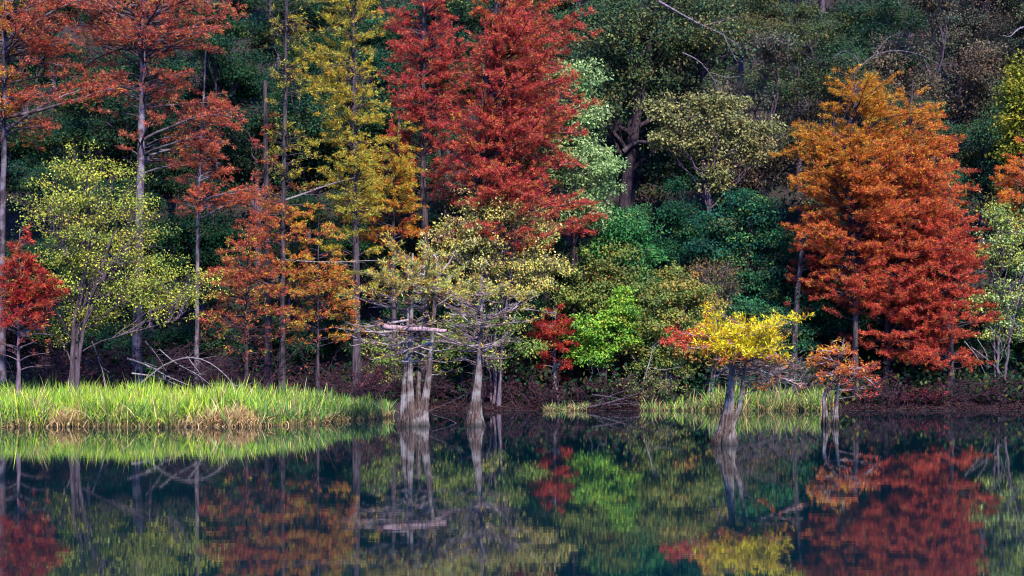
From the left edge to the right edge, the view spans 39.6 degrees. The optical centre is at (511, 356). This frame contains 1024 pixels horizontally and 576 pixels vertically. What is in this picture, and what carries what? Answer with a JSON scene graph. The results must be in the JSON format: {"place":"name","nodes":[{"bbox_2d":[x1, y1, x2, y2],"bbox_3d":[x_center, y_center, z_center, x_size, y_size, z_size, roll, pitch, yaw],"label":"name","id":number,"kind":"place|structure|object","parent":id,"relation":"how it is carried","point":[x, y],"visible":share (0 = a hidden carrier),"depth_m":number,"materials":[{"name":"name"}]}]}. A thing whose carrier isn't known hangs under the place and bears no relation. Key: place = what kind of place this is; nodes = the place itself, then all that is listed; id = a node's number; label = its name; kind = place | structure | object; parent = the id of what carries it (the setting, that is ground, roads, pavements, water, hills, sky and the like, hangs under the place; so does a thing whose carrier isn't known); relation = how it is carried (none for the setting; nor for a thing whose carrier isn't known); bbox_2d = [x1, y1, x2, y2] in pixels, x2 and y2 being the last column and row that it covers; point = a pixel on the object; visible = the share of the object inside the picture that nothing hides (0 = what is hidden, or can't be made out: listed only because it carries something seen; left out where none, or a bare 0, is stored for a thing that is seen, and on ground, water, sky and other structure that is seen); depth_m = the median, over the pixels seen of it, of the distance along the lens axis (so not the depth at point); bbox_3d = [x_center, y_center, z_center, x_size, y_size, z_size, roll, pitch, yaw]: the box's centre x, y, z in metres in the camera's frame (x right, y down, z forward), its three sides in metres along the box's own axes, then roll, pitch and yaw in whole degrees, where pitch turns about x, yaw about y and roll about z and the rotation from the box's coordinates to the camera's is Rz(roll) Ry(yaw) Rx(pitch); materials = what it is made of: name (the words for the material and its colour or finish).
{"place":"outdoors","nodes":[
{"label":"outdoors","id":0,"kind":"place"},
{"bbox_2d":[0,410,1023,575],"bbox_3d":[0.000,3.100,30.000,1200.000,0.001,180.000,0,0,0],"label":"water","id":1,"kind":"structure","parent":0,"point":[771,493],"depth_m":31.34,"materials":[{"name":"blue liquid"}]},
{"bbox_2d":[0,369,396,427],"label":"reed bed","id":2,"kind":"object","parent":1,"relation":"in","point":[139,403],"visible":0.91,"depth_m":65.08,"materials":[{"name":"plant"}]},
{"bbox_2d":[329,232,483,425],"bbox_3d":[-4.766,-0.860,63.919,6.599,9.519,5.164,0,0,-18],"label":"cypress tree","id":3,"kind":"object","parent":1,"relation":"in","point":[413,412],"visible":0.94,"depth_m":63.78,"materials":[{"name":"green plant"}]},
{"bbox_2d":[428,276,559,425],"bbox_3d":[-1.049,0.136,64.173,5.552,7.528,4.448,0,0,-25],"label":"cypress tree","id":4,"kind":"object","parent":1,"relation":"in","point":[474,417],"visible":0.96,"depth_m":63.84,"materials":[{"name":"grey plant"}]},
{"bbox_2d":[659,299,814,444],"bbox_3d":[7.786,0.906,50.325,5.412,5.988,4.674,0,0,0],"label":"cypress tree","id":5,"kind":"object","parent":1,"relation":"in","point":[742,340],"visible":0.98,"depth_m":49.96,"materials":[{"name":"yellow plant"}]},
{"bbox_2d":[804,336,883,424],"bbox_3d":[15.003,1.461,64.349,3.563,4.878,3.118,0,0,44],"label":"cypress tree","id":6,"kind":"object","parent":1,"relation":"in","point":[841,368],"visible":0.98,"depth_m":64.42,"materials":[{"name":"orange plant"}]},
{"bbox_2d":[0,0,1023,426],"bbox_3d":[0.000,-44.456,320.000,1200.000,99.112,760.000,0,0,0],"label":"ground","id":7,"kind":"structure","parent":0,"point":[10,224],"depth_m":106.52,"materials":[{"name":"soil"}]},
{"bbox_2d":[0,63,65,193],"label":"broadleaf tree","id":8,"kind":"object","parent":7,"relation":"on","point":[19,149],"visible":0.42,"depth_m":106.10,"materials":[{"name":"green plant"}]},
{"bbox_2d":[0,223,69,396],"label":"cypress sapling","id":9,"kind":"object","parent":7,"relation":"on","point":[32,299],"visible":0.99,"depth_m":67.75,"materials":[{"name":"red plant"}]},
{"bbox_2d":[6,282,69,389],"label":"understory tree","id":10,"kind":"object","parent":7,"relation":"on","point":[11,336],"visible":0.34,"depth_m":88.36,"materials":[{"name":"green plant"}]},
{"bbox_2d":[0,0,88,176],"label":"broadleaf tree","id":11,"kind":"object","parent":7,"relation":"on","point":[37,69],"visible":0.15,"depth_m":119.57,"materials":[{"name":"green plant"}]},
{"bbox_2d":[0,114,92,238],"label":"broadleaf tree","id":12,"kind":"object","parent":7,"relation":"on","point":[63,135],"visible":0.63,"depth_m":103.47,"materials":[{"name":"green plant"}]},
{"bbox_2d":[6,320,122,393],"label":"brush shrub","id":13,"kind":"object","parent":7,"relation":"on","point":[65,365],"visible":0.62,"depth_m":72.59,"materials":[{"name":"brown plant"}]},
{"bbox_2d":[0,0,147,390],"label":"cypress tree","id":14,"kind":"object","parent":7,"relation":"on","point":[24,47],"visible":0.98,"depth_m":71.88,"materials":[{"name":"red plant"}]},
{"bbox_2d":[29,302,125,378],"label":"understory tree","id":15,"kind":"object","parent":7,"relation":"on","point":[86,343],"visible":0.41,"depth_m":88.16,"materials":[{"name":"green plant"}]},
{"bbox_2d":[25,177,132,326],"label":"broadleaf tree","id":16,"kind":"object","parent":7,"relation":"on","point":[115,186],"visible":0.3,"depth_m":93.17,"materials":[{"name":"green plant"}]},
{"bbox_2d":[42,54,139,145],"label":"oak tree","id":17,"kind":"object","parent":7,"relation":"on","point":[60,109],"visible":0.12,"depth_m":120.17,"materials":[{"name":"green plant"}]},
{"bbox_2d":[26,330,177,392],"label":"brush shrub","id":18,"kind":"object","parent":7,"relation":"on","point":[126,371],"visible":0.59,"depth_m":74.60,"materials":[{"name":"brown plant"}]},
{"bbox_2d":[49,64,178,255],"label":"broadleaf tree","id":19,"kind":"object","parent":7,"relation":"on","point":[88,113],"visible":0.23,"depth_m":104.29,"materials":[{"name":"green plant"}]},
{"bbox_2d":[0,138,233,391],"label":"leaning tree","id":20,"kind":"object","parent":7,"relation":"on","point":[92,219],"visible":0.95,"depth_m":70.26,"materials":[{"name":"green plant"}]},
{"bbox_2d":[95,190,192,335],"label":"evergreen tree","id":21,"kind":"object","parent":7,"relation":"on","point":[148,238],"visible":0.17,"depth_m":95.18,"materials":[{"name":"green plant"}]},
{"bbox_2d":[52,0,248,387],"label":"cypress tree","id":22,"kind":"object","parent":7,"relation":"on","point":[151,45],"visible":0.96,"depth_m":74.77,"materials":[{"name":"red plant"}]},
{"bbox_2d":[99,16,203,118],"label":"evergreen tree","id":23,"kind":"object","parent":7,"relation":"on","point":[173,66],"visible":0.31,"depth_m":120.26,"materials":[{"name":"green plant"}]},
{"bbox_2d":[94,306,212,384],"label":"shrub","id":24,"kind":"object","parent":7,"relation":"on","point":[183,334],"visible":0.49,"depth_m":86.73,"materials":[{"name":"green plant"}]},
{"bbox_2d":[74,90,256,289],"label":"oak tree","id":25,"kind":"object","parent":7,"relation":"on","point":[105,132],"visible":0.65,"depth_m":101.91,"materials":[{"name":"green plant"}]},
{"bbox_2d":[83,337,256,392],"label":"brush shrub","id":26,"kind":"object","parent":7,"relation":"on","point":[190,382],"visible":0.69,"depth_m":75.30,"materials":[{"name":"brown plant"}]},
{"bbox_2d":[147,179,247,332],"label":"evergreen tree","id":27,"kind":"object","parent":7,"relation":"on","point":[214,235],"visible":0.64,"depth_m":94.14,"materials":[{"name":"green plant"}]},
{"bbox_2d":[3,398,395,427],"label":"dead grass","id":28,"kind":"structure","parent":7,"relation":"on","point":[242,419],"depth_m":63.27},
{"bbox_2d":[161,0,276,181],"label":"broadleaf tree","id":29,"kind":"object","parent":7,"relation":"on","point":[234,74],"visible":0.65,"depth_m":122.64,"materials":[{"name":"green plant"}]},
{"bbox_2d":[166,50,273,389],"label":"cypress tree","id":30,"kind":"object","parent":7,"relation":"on","point":[220,198],"visible":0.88,"depth_m":76.92,"materials":[{"name":"red plant"}]},
{"bbox_2d":[159,331,307,394],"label":"brush shrub","id":31,"kind":"object","parent":7,"relation":"on","point":[234,372],"visible":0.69,"depth_m":77.74,"materials":[{"name":"brown plant"}]},
{"bbox_2d":[191,214,301,393],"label":"cypress sapling","id":32,"kind":"object","parent":7,"relation":"on","point":[246,290],"visible":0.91,"depth_m":77.28,"materials":[{"name":"orange plant"}]},
{"bbox_2d":[203,307,300,377],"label":"understory tree","id":33,"kind":"object","parent":7,"relation":"on","point":[232,342],"visible":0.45,"depth_m":89.59,"materials":[{"name":"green plant"}]},
{"bbox_2d":[199,0,327,394],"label":"cypress tree","id":34,"kind":"object","parent":7,"relation":"on","point":[282,219],"visible":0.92,"depth_m":78.78,"materials":[{"name":"orange plant"}]},
{"bbox_2d":[181,101,349,283],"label":"oak tree","id":35,"kind":"object","parent":7,"relation":"on","point":[244,160],"visible":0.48,"depth_m":105.46,"materials":[{"name":"green plant"}]},
{"bbox_2d":[242,80,289,396],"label":"cypress tree","id":36,"kind":"object","parent":7,"relation":"on","point":[267,302],"visible":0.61,"depth_m":83.86,"materials":[{"name":"red plant"}]},
{"bbox_2d":[232,0,331,88],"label":"oak tree","id":37,"kind":"object","parent":7,"relation":"on","point":[263,39],"visible":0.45,"depth_m":137.79,"materials":[{"name":"green plant"}]},
{"bbox_2d":[236,190,343,358],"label":"broadleaf tree","id":38,"kind":"object","parent":7,"relation":"on","point":[295,246],"visible":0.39,"depth_m":93.85,"materials":[{"name":"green plant"}]},
{"bbox_2d":[246,27,357,193],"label":"broadleaf tree","id":39,"kind":"object","parent":7,"relation":"on","point":[276,93],"visible":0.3,"depth_m":118.48,"materials":[{"name":"green plant"}]},
{"bbox_2d":[244,51,363,271],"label":"evergreen tree","id":40,"kind":"object","parent":7,"relation":"on","point":[312,175],"visible":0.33,"depth_m":105.91,"materials":[{"name":"green plant"}]},
{"bbox_2d":[259,298,367,367],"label":"understory tree","id":41,"kind":"object","parent":7,"relation":"on","point":[330,349],"visible":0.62,"depth_m":89.84,"materials":[{"name":"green plant"}]},
{"bbox_2d":[270,216,360,392],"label":"cypress sapling","id":42,"kind":"object","parent":7,"relation":"on","point":[332,303],"visible":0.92,"depth_m":79.36,"materials":[{"name":"orange plant"}]},
{"bbox_2d":[255,332,402,400],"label":"brush shrub","id":43,"kind":"object","parent":7,"relation":"on","point":[360,384],"visible":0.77,"depth_m":79.76,"materials":[{"name":"brown plant"}]},
{"bbox_2d":[290,0,394,402],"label":"cypress tree","id":44,"kind":"object","parent":7,"relation":"on","point":[347,94],"visible":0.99,"depth_m":80.76,"materials":[{"name":"yellow plant"}]},
{"bbox_2d":[301,0,413,98],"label":"oak tree","id":45,"kind":"object","parent":7,"relation":"on","point":[374,7],"visible":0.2,"depth_m":133.69,"materials":[{"name":"green plant"}]},
{"bbox_2d":[308,175,408,337],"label":"broadleaf tree","id":46,"kind":"object","parent":7,"relation":"on","point":[363,245],"visible":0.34,"depth_m":95.47,"materials":[{"name":"green plant"}]},
{"bbox_2d":[317,354,413,400],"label":"brush shrub","id":47,"kind":"object","parent":7,"relation":"on","point":[374,391],"visible":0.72,"depth_m":80.72,"materials":[{"name":"brown plant"}]},
{"bbox_2d":[289,84,452,278],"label":"oak tree","id":48,"kind":"object","parent":7,"relation":"on","point":[372,130],"visible":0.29,"depth_m":102.69,"materials":[{"name":"green plant"}]},
{"bbox_2d":[336,10,419,174],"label":"broadleaf tree","id":49,"kind":"object","parent":7,"relation":"on","point":[367,25],"visible":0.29,"depth_m":120.15,"materials":[{"name":"green plant"}]},
{"bbox_2d":[333,115,431,399],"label":"cypress tree","id":50,"kind":"object","parent":7,"relation":"on","point":[389,185],"visible":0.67,"depth_m":85.43,"materials":[{"name":"yellow plant"}]},
{"bbox_2d":[359,207,469,340],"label":"oak tree","id":51,"kind":"object","parent":7,"relation":"on","point":[433,218],"visible":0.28,"depth_m":96.28,"materials":[{"name":"green plant"}]},
{"bbox_2d":[361,0,481,193],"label":"broadleaf tree","id":52,"kind":"object","parent":7,"relation":"on","point":[454,8],"visible":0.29,"depth_m":118.20,"materials":[{"name":"green plant"}]},
{"bbox_2d":[376,0,479,395],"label":"cypress tree","id":53,"kind":"object","parent":7,"relation":"on","point":[421,113],"visible":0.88,"depth_m":87.52,"materials":[{"name":"red plant"}]},
{"bbox_2d":[342,288,555,403],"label":"leafy shrub","id":54,"kind":"object","parent":7,"relation":"on","point":[491,350],"visible":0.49,"depth_m":83.14,"materials":[{"name":"green plant"}]},
{"bbox_2d":[366,52,533,222],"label":"oak tree","id":55,"kind":"object","parent":7,"relation":"on","point":[463,92],"visible":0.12,"depth_m":107.33,"materials":[{"name":"green plant"}]},
{"bbox_2d":[415,183,510,303],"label":"oak tree","id":56,"kind":"object","parent":7,"relation":"on","point":[446,208],"visible":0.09,"depth_m":93.45,"materials":[{"name":"green plant"}]},
{"bbox_2d":[415,183,579,405],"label":"tree","id":57,"kind":"object","parent":7,"relation":"on","point":[535,264],"visible":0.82,"depth_m":82.57,"materials":[{"name":"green plant"}]},
{"bbox_2d":[0,0,1023,404],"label":"undergrowth","id":58,"kind":"object","parent":7,"relation":"on","point":[920,378],"visible":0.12,"depth_m":91.15,"materials":[{"name":"brown plant"}]},
{"bbox_2d":[425,0,607,402],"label":"cypress tree","id":59,"kind":"object","parent":7,"relation":"on","point":[524,127],"visible":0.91,"depth_m":82.84,"materials":[{"name":"red plant"}]},
{"bbox_2d":[501,369,577,408],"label":"brush shrub","id":60,"kind":"object","parent":7,"relation":"on","point":[554,392],"visible":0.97,"depth_m":83.02,"materials":[{"name":"brown plant"}]},
{"bbox_2d":[526,302,579,400],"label":"cypress sapling","id":61,"kind":"object","parent":7,"relation":"on","point":[546,332],"visible":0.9,"depth_m":85.23,"materials":[{"name":"red plant"}]},
{"bbox_2d":[528,57,632,391],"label":"pale tree","id":62,"kind":"object","parent":7,"relation":"on","point":[573,178],"visible":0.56,"depth_m":88.18,"materials":[{"name":"green plant"}]},
{"bbox_2d":[517,0,645,166],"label":"oak tree","id":63,"kind":"object","parent":7,"relation":"on","point":[562,15],"visible":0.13,"depth_m":116.78,"materials":[{"name":"green plant"}]},
{"bbox_2d":[555,283,646,393],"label":"lime bush","id":64,"kind":"object","parent":7,"relation":"on","point":[614,325],"visible":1,"depth_m":85.00,"materials":[{"name":"green plant"}]},
{"bbox_2d":[548,237,657,388],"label":"green shrub","id":65,"kind":"object","parent":7,"relation":"on","point":[592,293],"visible":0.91,"depth_m":87.72,"materials":[{"name":"green plant"}]},
{"bbox_2d":[575,203,673,385],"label":"green tree","id":66,"kind":"object","parent":7,"relation":"on","point":[630,231],"visible":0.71,"depth_m":88.36,"materials":[{"name":"green plant"}]},
{"bbox_2d":[564,88,711,205],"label":"oak tree","id":67,"kind":"object","parent":7,"relation":"on","point":[641,171],"visible":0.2,"depth_m":103.89,"materials":[{"name":"green plant"}]},
{"bbox_2d":[608,366,695,404],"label":"brush shrub","id":68,"kind":"object","parent":7,"relation":"on","point":[654,392],"visible":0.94,"depth_m":83.62,"materials":[{"name":"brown plant"}]},
{"bbox_2d":[546,0,761,297],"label":"oak tree","id":69,"kind":"object","parent":7,"relation":"on","point":[667,47],"visible":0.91,"depth_m":97.17,"materials":[{"name":"green plant"}]},
{"bbox_2d":[609,260,731,400],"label":"olive shrub","id":70,"kind":"object","parent":7,"relation":"on","point":[673,300],"visible":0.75,"depth_m":85.80,"materials":[{"name":"green plant"}]},
{"bbox_2d":[645,174,734,282],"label":"evergreen tree","id":71,"kind":"object","parent":7,"relation":"on","point":[681,217],"visible":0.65,"depth_m":93.84,"materials":[{"name":"green plant"}]},
{"bbox_2d":[620,86,789,276],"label":"oak tree","id":72,"kind":"object","parent":7,"relation":"on","point":[725,140],"visible":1,"depth_m":94.68,"materials":[{"name":"green plant"}]},
{"bbox_2d":[429,380,1023,410],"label":"fallen leaves","id":73,"kind":"object","parent":7,"relation":"on","point":[848,406],"visible":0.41,"depth_m":83.21,"materials":[{"name":"plant"}]},
{"bbox_2d":[636,380,843,410],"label":"reed bed","id":74,"kind":"object","parent":7,"relation":"on","point":[811,401],"visible":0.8,"depth_m":81.97,"materials":[{"name":"plant"}]},
{"bbox_2d":[680,6,802,120],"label":"oak tree","id":75,"kind":"object","parent":7,"relation":"on","point":[744,31],"visible":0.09,"depth_m":118.34,"materials":[{"name":"green plant"}]},
{"bbox_2d":[674,255,820,390],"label":"bare shrub","id":76,"kind":"object","parent":7,"relation":"on","point":[720,276],"visible":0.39,"depth_m":87.29,"materials":[{"name":"brown plant"}]},
{"bbox_2d":[700,0,799,115],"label":"oak tree","id":77,"kind":"object","parent":7,"relation":"on","point":[766,7],"visible":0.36,"depth_m":130.43,"materials":[{"name":"green plant"}]},
{"bbox_2d":[682,187,819,314],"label":"evergreen tree","id":78,"kind":"object","parent":7,"relation":"on","point":[724,250],"visible":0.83,"depth_m":90.60,"materials":[{"name":"green plant"}]},
{"bbox_2d":[693,27,834,263],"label":"oak tree","id":79,"kind":"object","parent":7,"relation":"on","point":[761,179],"visible":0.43,"depth_m":105.22,"materials":[{"name":"green plant"}]},
{"bbox_2d":[713,287,826,385],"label":"evergreen tree","id":80,"kind":"object","parent":7,"relation":"on","point":[747,309],"visible":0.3,"depth_m":88.47,"materials":[{"name":"green plant"}]},
{"bbox_2d":[714,353,829,395],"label":"brush shrub","id":81,"kind":"object","parent":7,"relation":"on","point":[778,371],"visible":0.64,"depth_m":84.33,"materials":[{"name":"brown plant"}]},
{"bbox_2d":[740,15,854,193],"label":"oak tree","id":82,"kind":"object","parent":7,"relation":"on","point":[804,33],"visible":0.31,"depth_m":117.01,"materials":[{"name":"green plant"}]},
{"bbox_2d":[749,0,861,109],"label":"oak tree","id":83,"kind":"object","parent":7,"relation":"on","point":[806,8],"visible":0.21,"depth_m":135.05,"materials":[{"name":"green plant"}]},
{"bbox_2d":[784,229,828,394],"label":"cypress tree","id":84,"kind":"object","parent":7,"relation":"on","point":[800,266],"visible":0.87,"depth_m":88.03,"materials":[{"name":"red plant"}]},
{"bbox_2d":[771,51,899,273],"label":"oak tree","id":85,"kind":"object","parent":7,"relation":"on","point":[842,65],"visible":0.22,"depth_m":103.44,"materials":[{"name":"green plant"}]},
{"bbox_2d":[792,281,885,361],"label":"understory tree","id":86,"kind":"object","parent":7,"relation":"on","point":[835,326],"visible":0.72,"depth_m":88.75,"materials":[{"name":"green plant"}]},
{"bbox_2d":[789,36,932,143],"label":"oak tree","id":87,"kind":"object","parent":7,"relation":"on","point":[830,54],"visible":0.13,"depth_m":117.68,"materials":[{"name":"green plant"}]},
{"bbox_2d":[770,64,974,395],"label":"cypress tree","id":88,"kind":"object","parent":7,"relation":"on","point":[854,175],"visible":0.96,"depth_m":86.01,"materials":[{"name":"orange plant"}]},
{"bbox_2d":[834,371,914,406],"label":"brush shrub","id":89,"kind":"object","parent":7,"relation":"on","point":[872,388],"visible":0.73,"depth_m":83.72,"materials":[{"name":"brown plant"}]},
{"bbox_2d":[827,0,931,93],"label":"oak tree","id":90,"kind":"object","parent":7,"relation":"on","point":[879,17],"visible":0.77,"depth_m":135.29,"materials":[{"name":"green plant"}]},
{"bbox_2d":[829,80,999,394],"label":"cypress tree","id":91,"kind":"object","parent":7,"relation":"on","point":[916,248],"visible":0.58,"depth_m":86.39,"materials":[{"name":"orange plant"}]},
{"bbox_2d":[851,0,1009,160],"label":"oak tree","id":92,"kind":"object","parent":7,"relation":"on","point":[983,72],"visible":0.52,"depth_m":116.25,"materials":[{"name":"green plant"}]},
{"bbox_2d":[870,182,1005,396],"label":"cypress tree","id":93,"kind":"object","parent":7,"relation":"on","point":[952,236],"visible":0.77,"depth_m":85.28,"materials":[{"name":"red plant"}]},
{"bbox_2d":[891,298,1008,376],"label":"understory tree","id":94,"kind":"object","parent":7,"relation":"on","point":[973,343],"visible":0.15,"depth_m":88.13,"materials":[{"name":"red plant"}]},
{"bbox_2d":[904,0,1022,96],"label":"oak tree","id":95,"kind":"object","parent":7,"relation":"on","point":[966,24],"visible":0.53,"depth_m":136.00,"materials":[{"name":"green plant"}]},
{"bbox_2d":[920,103,1019,272],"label":"oak tree","id":96,"kind":"object","parent":7,"relation":"on","point":[981,130],"visible":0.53,"depth_m":104.96,"materials":[{"name":"green plant"}]},
{"bbox_2d":[937,369,1023,404],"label":"brush shrub","id":97,"kind":"object","parent":7,"relation":"on","point":[994,391],"visible":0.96,"depth_m":83.65,"materials":[{"name":"brown plant"}]},
{"bbox_2d":[941,7,1023,143],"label":"oak tree","id":98,"kind":"object","parent":7,"relation":"on","point":[1001,26],"visible":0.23,"depth_m":118.41,"materials":[{"name":"green plant"}]},
{"bbox_2d":[951,79,1022,217],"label":"oak tree","id":99,"kind":"object","parent":7,"relation":"on","point":[993,194],"visible":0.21,"depth_m":105.89,"materials":[{"name":"green plant"}]},
{"bbox_2d":[956,200,1023,399],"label":"pale sapling","id":100,"kind":"object","parent":7,"relation":"on","point":[998,218],"visible":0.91,"depth_m":86.06,"materials":[{"name":"green plant"}]},
{"bbox_2d":[982,48,1023,376],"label":"broadleaf tree","id":101,"kind":"object","parent":7,"relation":"on","point":[1013,98],"visible":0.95,"depth_m":89.73,"materials":[{"name":"green plant"}]},
{"bbox_2d":[989,136,1023,236],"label":"cypress tree","id":102,"kind":"object","parent":7,"relation":"on","point":[1010,194],"visible":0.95,"depth_m":87.66,"materials":[{"name":"orange plant"}]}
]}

